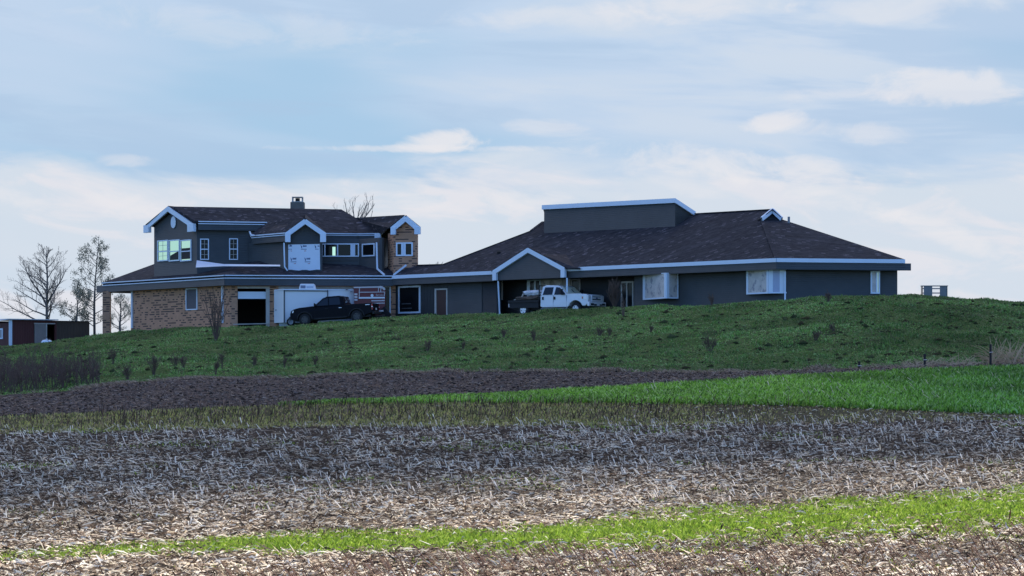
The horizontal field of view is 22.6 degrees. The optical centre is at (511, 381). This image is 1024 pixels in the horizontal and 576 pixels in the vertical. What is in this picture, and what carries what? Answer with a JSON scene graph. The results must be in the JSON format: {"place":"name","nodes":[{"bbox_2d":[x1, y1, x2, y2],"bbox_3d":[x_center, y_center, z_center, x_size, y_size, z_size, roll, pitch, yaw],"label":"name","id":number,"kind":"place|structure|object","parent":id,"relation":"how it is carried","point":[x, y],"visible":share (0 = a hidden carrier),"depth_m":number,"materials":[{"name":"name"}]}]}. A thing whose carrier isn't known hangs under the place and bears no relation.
{"place":"outdoors","nodes":[
{"label":"outdoors","id":0,"kind":"place"},
{"bbox_2d":[0,362,1023,416],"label":"plowed field","id":1,"kind":"structure","parent":0,"point":[266,396],"depth_m":114.17,"materials":[{"name":"soil"}]},
{"bbox_2d":[0,361,1023,414],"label":"field straw","id":2,"kind":"object","parent":1,"relation":"on","point":[685,378],"visible":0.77,"depth_m":116.02,"materials":[{"name":"brown plant"}]},
{"bbox_2d":[0,294,1023,394],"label":"grass hill","id":3,"kind":"structure","parent":0,"point":[371,334],"depth_m":139.46,"materials":[{"name":"green plant"}]},
{"bbox_2d":[1,243,70,318],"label":"bare tree","id":4,"kind":"object","parent":3,"relation":"on","point":[47,290],"visible":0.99,"depth_m":202.97,"materials":[{"name":"grey plant"}]},
{"bbox_2d":[0,319,90,345],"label":"shed","id":5,"kind":"structure","parent":3,"relation":"on","point":[19,331],"depth_m":191.36,"materials":[{"name":"brown wood"}]},
{"bbox_2d":[0,328,2,338],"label":"window","id":6,"kind":"structure","parent":5,"relation":"in","point":[1,329],"depth_m":190.61,"materials":[{"name":"grey"}]},
{"bbox_2d":[34,324,45,342],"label":"door","id":7,"kind":"structure","parent":5,"relation":"in","point":[39,329],"depth_m":191.40,"materials":[{"name":"grey wood"}]},
{"bbox_2d":[0,337,104,392],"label":"thicket","id":8,"kind":"object","parent":3,"relation":"on","point":[61,370],"visible":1,"depth_m":130.50,"materials":[{"name":"brown"}]},
{"bbox_2d":[56,286,93,320],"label":"budding tree","id":9,"kind":"object","parent":3,"relation":"on","point":[75,317],"visible":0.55,"depth_m":205.93,"materials":[{"name":"brown plant"}]},
{"bbox_2d":[67,235,115,334],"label":"budding tree","id":10,"kind":"object","parent":3,"relation":"on","point":[79,291],"visible":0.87,"depth_m":196.74,"materials":[{"name":"brown plant"}]},
{"bbox_2d":[107,348,118,363],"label":"shrub","id":11,"kind":"object","parent":3,"relation":"on","point":[111,353],"visible":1,"depth_m":140.46,"materials":[{"name":"brown plant"}]},
{"bbox_2d":[111,293,130,330],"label":"budding tree","id":12,"kind":"object","parent":3,"relation":"on","point":[125,305],"visible":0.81,"depth_m":213.91,"materials":[{"name":"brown plant"}]},
{"bbox_2d":[116,362,133,379],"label":"shrub","id":13,"kind":"object","parent":3,"relation":"on","point":[127,373],"visible":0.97,"depth_m":126.82,"materials":[{"name":"brown plant"}]},
{"bbox_2d":[144,352,162,374],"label":"shrub","id":14,"kind":"object","parent":3,"relation":"on","point":[155,361],"visible":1,"depth_m":129.82,"materials":[{"name":"brown plant"}]},
{"bbox_2d":[170,354,179,366],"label":"shrub","id":15,"kind":"object","parent":3,"relation":"on","point":[175,361],"visible":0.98,"depth_m":134.51,"materials":[{"name":"brown plant"}]},
{"bbox_2d":[179,356,186,366],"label":"shrub","id":16,"kind":"object","parent":3,"relation":"on","point":[182,360],"visible":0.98,"depth_m":131.98,"materials":[{"name":"brown plant"}]},
{"bbox_2d":[199,285,231,340],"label":"sapling","id":17,"kind":"object","parent":3,"relation":"on","point":[217,329],"visible":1,"depth_m":158.29,"materials":[{"name":"brown"}]},
{"bbox_2d":[214,361,219,374],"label":"shrub","id":18,"kind":"object","parent":3,"relation":"on","point":[216,366],"visible":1,"depth_m":128.30,"materials":[{"name":"brown plant"}]},
{"bbox_2d":[218,352,226,367],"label":"shrub","id":19,"kind":"object","parent":3,"relation":"on","point":[221,360],"visible":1,"depth_m":133.03,"materials":[{"name":"brown plant"}]},
{"bbox_2d":[252,354,257,365],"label":"shrub","id":20,"kind":"object","parent":3,"relation":"on","point":[254,360],"visible":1,"depth_m":134.41,"materials":[{"name":"brown plant"}]},
{"bbox_2d":[283,355,287,366],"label":"shrub","id":21,"kind":"object","parent":3,"relation":"on","point":[284,360],"visible":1,"depth_m":131.08,"materials":[{"name":"brown plant"}]},
{"bbox_2d":[274,284,353,325],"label":"cargo trailer","id":22,"kind":"object","parent":3,"relation":"on","point":[287,302],"visible":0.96,"depth_m":177.57,"materials":[{"name":"white paint"}]},
{"bbox_2d":[289,296,380,323],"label":"pickup truck","id":23,"kind":"object","parent":3,"relation":"on","point":[333,307],"visible":0.91,"depth_m":174.73,"materials":[{"name":"black paint"}]},
{"bbox_2d":[332,194,373,217],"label":"bare tree","id":24,"kind":"object","parent":3,"relation":"on","point":[365,207],"visible":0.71,"depth_m":213.94,"materials":[{"name":"grey plant"}]},
{"bbox_2d":[354,286,391,318],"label":"stock trailer","id":25,"kind":"object","parent":3,"relation":"on","point":[372,294],"visible":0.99,"depth_m":177.12,"materials":[{"name":"red paint"}]},
{"bbox_2d":[424,340,431,350],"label":"shrub","id":26,"kind":"object","parent":3,"relation":"on","point":[428,345],"visible":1,"depth_m":138.76,"materials":[{"name":"brown plant"}]},
{"bbox_2d":[96,197,910,332],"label":"house","id":27,"kind":"structure","parent":3,"relation":"on","point":[672,251],"depth_m":175.68,"materials":[{"name":"grey wood"}]},
{"bbox_2d":[157,240,167,261],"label":"window","id":28,"kind":"structure","parent":27,"relation":"in","point":[162,245],"depth_m":187.97,"materials":[{"name":"beige glass"}]},
{"bbox_2d":[169,239,179,261],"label":"window","id":29,"kind":"structure","parent":27,"relation":"in","point":[174,245],"depth_m":186.64,"materials":[{"name":"beige glass"}]},
{"bbox_2d":[180,239,191,261],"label":"window","id":30,"kind":"structure","parent":27,"relation":"in","point":[187,243],"depth_m":185.28,"materials":[{"name":"beige glass"}]},
{"bbox_2d":[186,288,197,309],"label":"window","id":31,"kind":"structure","parent":27,"relation":"in","point":[191,293],"depth_m":183.91,"materials":[{"name":"white glass"}]},
{"bbox_2d":[200,239,208,259],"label":"window","id":32,"kind":"structure","parent":27,"relation":"in","point":[204,243],"depth_m":184.29,"materials":[{"name":"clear glass"}]},
{"bbox_2d":[229,238,237,259],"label":"window","id":33,"kind":"structure","parent":27,"relation":"in","point":[233,242],"depth_m":184.70,"materials":[{"name":"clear glass"}]},
{"bbox_2d":[196,260,279,267],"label":"white board","id":34,"kind":"object","parent":27,"relation":"attached to","point":[200,264],"visible":1,"depth_m":181.17,"materials":[{"name":"white wood"}]},
{"bbox_2d":[322,243,358,256],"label":"window","id":35,"kind":"structure","parent":27,"relation":"in","point":[341,249],"depth_m":183.30,"materials":[{"name":"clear glass"}]},
{"bbox_2d":[362,243,374,256],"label":"window","id":36,"kind":"structure","parent":27,"relation":"in","point":[368,249],"depth_m":182.54,"materials":[{"name":"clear glass"}]},
{"bbox_2d":[398,285,420,313],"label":"window","id":37,"kind":"structure","parent":27,"relation":"in","point":[406,294],"depth_m":179.93,"materials":[{"name":"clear glass"}]},
{"bbox_2d":[527,280,540,295],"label":"window","id":38,"kind":"structure","parent":27,"relation":"in","point":[531,284],"depth_m":173.21,"materials":[{"name":"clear glass"}]},
{"bbox_2d":[541,279,562,289],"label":"window","id":39,"kind":"structure","parent":27,"relation":"in","point":[559,282],"depth_m":171.86,"materials":[{"name":"glass"}]},
{"bbox_2d":[563,279,570,285],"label":"window","id":40,"kind":"structure","parent":27,"relation":"in","point":[564,280],"depth_m":170.92,"materials":[{"name":"grey glass"}]},
{"bbox_2d":[571,279,580,291],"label":"window","id":41,"kind":"structure","parent":27,"relation":"in","point":[576,283],"depth_m":170.32,"materials":[{"name":"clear glass"}]},
{"bbox_2d":[643,273,677,299],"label":"bay window","id":42,"kind":"structure","parent":27,"relation":"in","point":[663,285],"depth_m":161.92,"materials":[{"name":"white glass"}]},
{"bbox_2d":[746,269,786,294],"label":"bay window","id":43,"kind":"structure","parent":27,"relation":"in","point":[757,281],"depth_m":156.18,"materials":[{"name":"white glass"}]},
{"bbox_2d":[870,271,879,293],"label":"window","id":44,"kind":"structure","parent":27,"relation":"in","point":[874,275],"depth_m":156.90,"materials":[{"name":"glass"}]},
{"bbox_2d":[501,329,507,337],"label":"shrub","id":45,"kind":"object","parent":3,"relation":"on","point":[503,333],"visible":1,"depth_m":144.16,"materials":[{"name":"brown plant"}]},
{"bbox_2d":[15,358,1023,393],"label":"dry grass fringe","id":46,"kind":"object","parent":3,"relation":"on","point":[596,369],"visible":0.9,"depth_m":124.46,"materials":[{"name":"brown plant"}]},
{"bbox_2d":[529,329,535,340],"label":"shrub","id":47,"kind":"object","parent":3,"relation":"on","point":[533,334],"visible":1,"depth_m":142.47,"materials":[{"name":"brown plant"}]},
{"bbox_2d":[508,285,605,313],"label":"pickup truck","id":48,"kind":"object","parent":3,"relation":"on","point":[555,296],"visible":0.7,"depth_m":167.56,"materials":[{"name":"white paint"}]},
{"bbox_2d":[515,296,540,299],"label":"scrap pile","id":49,"kind":"object","parent":48,"relation":"on","point":[528,298],"visible":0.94,"depth_m":168.90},
{"bbox_2d":[523,290,541,295],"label":"tarp bundle","id":50,"kind":"object","parent":49,"relation":"on","point":[532,292],"visible":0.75,"depth_m":169.10,"materials":[{"name":"white plastic"}]},
{"bbox_2d":[595,325,604,335],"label":"shrub","id":51,"kind":"object","parent":3,"relation":"on","point":[599,331],"visible":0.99,"depth_m":142.20,"materials":[{"name":"brown plant"}]},
{"bbox_2d":[606,274,624,306],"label":"shrub","id":52,"kind":"object","parent":3,"relation":"on","point":[613,292],"visible":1,"depth_m":163.28,"materials":[{"name":"brown plant"}]},
{"bbox_2d":[621,298,625,315],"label":"sapling","id":53,"kind":"object","parent":3,"relation":"on","point":[623,310],"visible":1,"depth_m":152.08,"materials":[{"name":"brown plant"}]},
{"bbox_2d":[702,335,717,350],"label":"shrub","id":54,"kind":"object","parent":3,"relation":"on","point":[707,343],"visible":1,"depth_m":132.55,"materials":[{"name":"brown plant"}]},
{"bbox_2d":[708,294,713,305],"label":"shrub","id":55,"kind":"object","parent":3,"relation":"on","point":[711,299],"visible":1,"depth_m":152.25,"materials":[{"name":"brown plant"}]},
{"bbox_2d":[812,331,820,339],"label":"shrub","id":56,"kind":"object","parent":3,"relation":"on","point":[815,336],"visible":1,"depth_m":133.08,"materials":[{"name":"brown plant"}]},
{"bbox_2d":[825,289,831,301],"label":"shrub","id":57,"kind":"object","parent":3,"relation":"on","point":[827,299],"visible":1,"depth_m":144.73,"materials":[{"name":"brown plant"}]},
{"bbox_2d":[828,323,834,330],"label":"shrub","id":58,"kind":"object","parent":3,"relation":"on","point":[831,328],"visible":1,"depth_m":135.76,"materials":[{"name":"brown plant"}]},
{"bbox_2d":[921,285,947,296],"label":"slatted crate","id":59,"kind":"object","parent":3,"relation":"on","point":[929,288],"visible":0.55,"depth_m":151.28,"materials":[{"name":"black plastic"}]},
{"bbox_2d":[989,344,991,364],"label":"fence post","id":60,"kind":"object","parent":3,"relation":"on","point":[990,354],"visible":0.85,"depth_m":122.86,"materials":[{"name":"brown metal"}]},
{"bbox_2d":[0,402,1023,575],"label":"stubble field","id":61,"kind":"structure","parent":0,"point":[289,430],"depth_m":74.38,"materials":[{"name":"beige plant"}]},
{"bbox_2d":[0,417,1023,575],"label":"green seedlings","id":62,"kind":"object","parent":61,"relation":"on","point":[580,534],"visible":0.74,"depth_m":48.92,"materials":[{"name":"green plant"}]},
{"bbox_2d":[0,401,1023,433],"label":"yellow weeds","id":63,"kind":"object","parent":61,"relation":"on","point":[27,423],"visible":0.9,"depth_m":94.67,"materials":[{"name":"green plant"}]},
{"bbox_2d":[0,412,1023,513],"bbox_3d":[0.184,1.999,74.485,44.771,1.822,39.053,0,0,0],"label":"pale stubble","id":64,"kind":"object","parent":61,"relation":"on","point":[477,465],"visible":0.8,"depth_m":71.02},
{"bbox_2d":[0,404,1023,430],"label":"weedy strip","id":65,"kind":"object","parent":61,"relation":"on","point":[831,410],"visible":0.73,"depth_m":95.52,"materials":[{"name":"plant"}]},
{"bbox_2d":[0,394,827,427],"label":"dark stubble","id":66,"kind":"object","parent":65,"relation":"on","point":[350,408],"visible":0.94,"depth_m":95.97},
{"bbox_2d":[0,0,1023,334],"label":"sky","id":67,"kind":"structure","parent":0,"point":[892,127],"materials":[{"name":"blue"}]},
{"bbox_2d":[9,403,1021,416],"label":"crop ground","id":68,"kind":"structure","parent":0,"point":[610,403],"depth_m":99.23,"materials":[{"name":"soil"}]},
{"bbox_2d":[278,364,1023,414],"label":"green crop","id":69,"kind":"object","parent":68,"relation":"on","point":[973,385],"visible":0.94,"depth_m":104.06,"materials":[{"name":"green plant"}]},
{"bbox_2d":[646,366,1020,408],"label":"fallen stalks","id":70,"kind":"object","parent":68,"relation":"on","point":[838,383],"visible":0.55,"depth_m":106.80,"materials":[{"name":"plant"}]},
{"bbox_2d":[895,335,1023,366],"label":"dry brush","id":71,"kind":"object","parent":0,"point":[1007,356],"visible":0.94,"depth_m":124.86,"materials":[{"name":"brown plant"}]}
]}

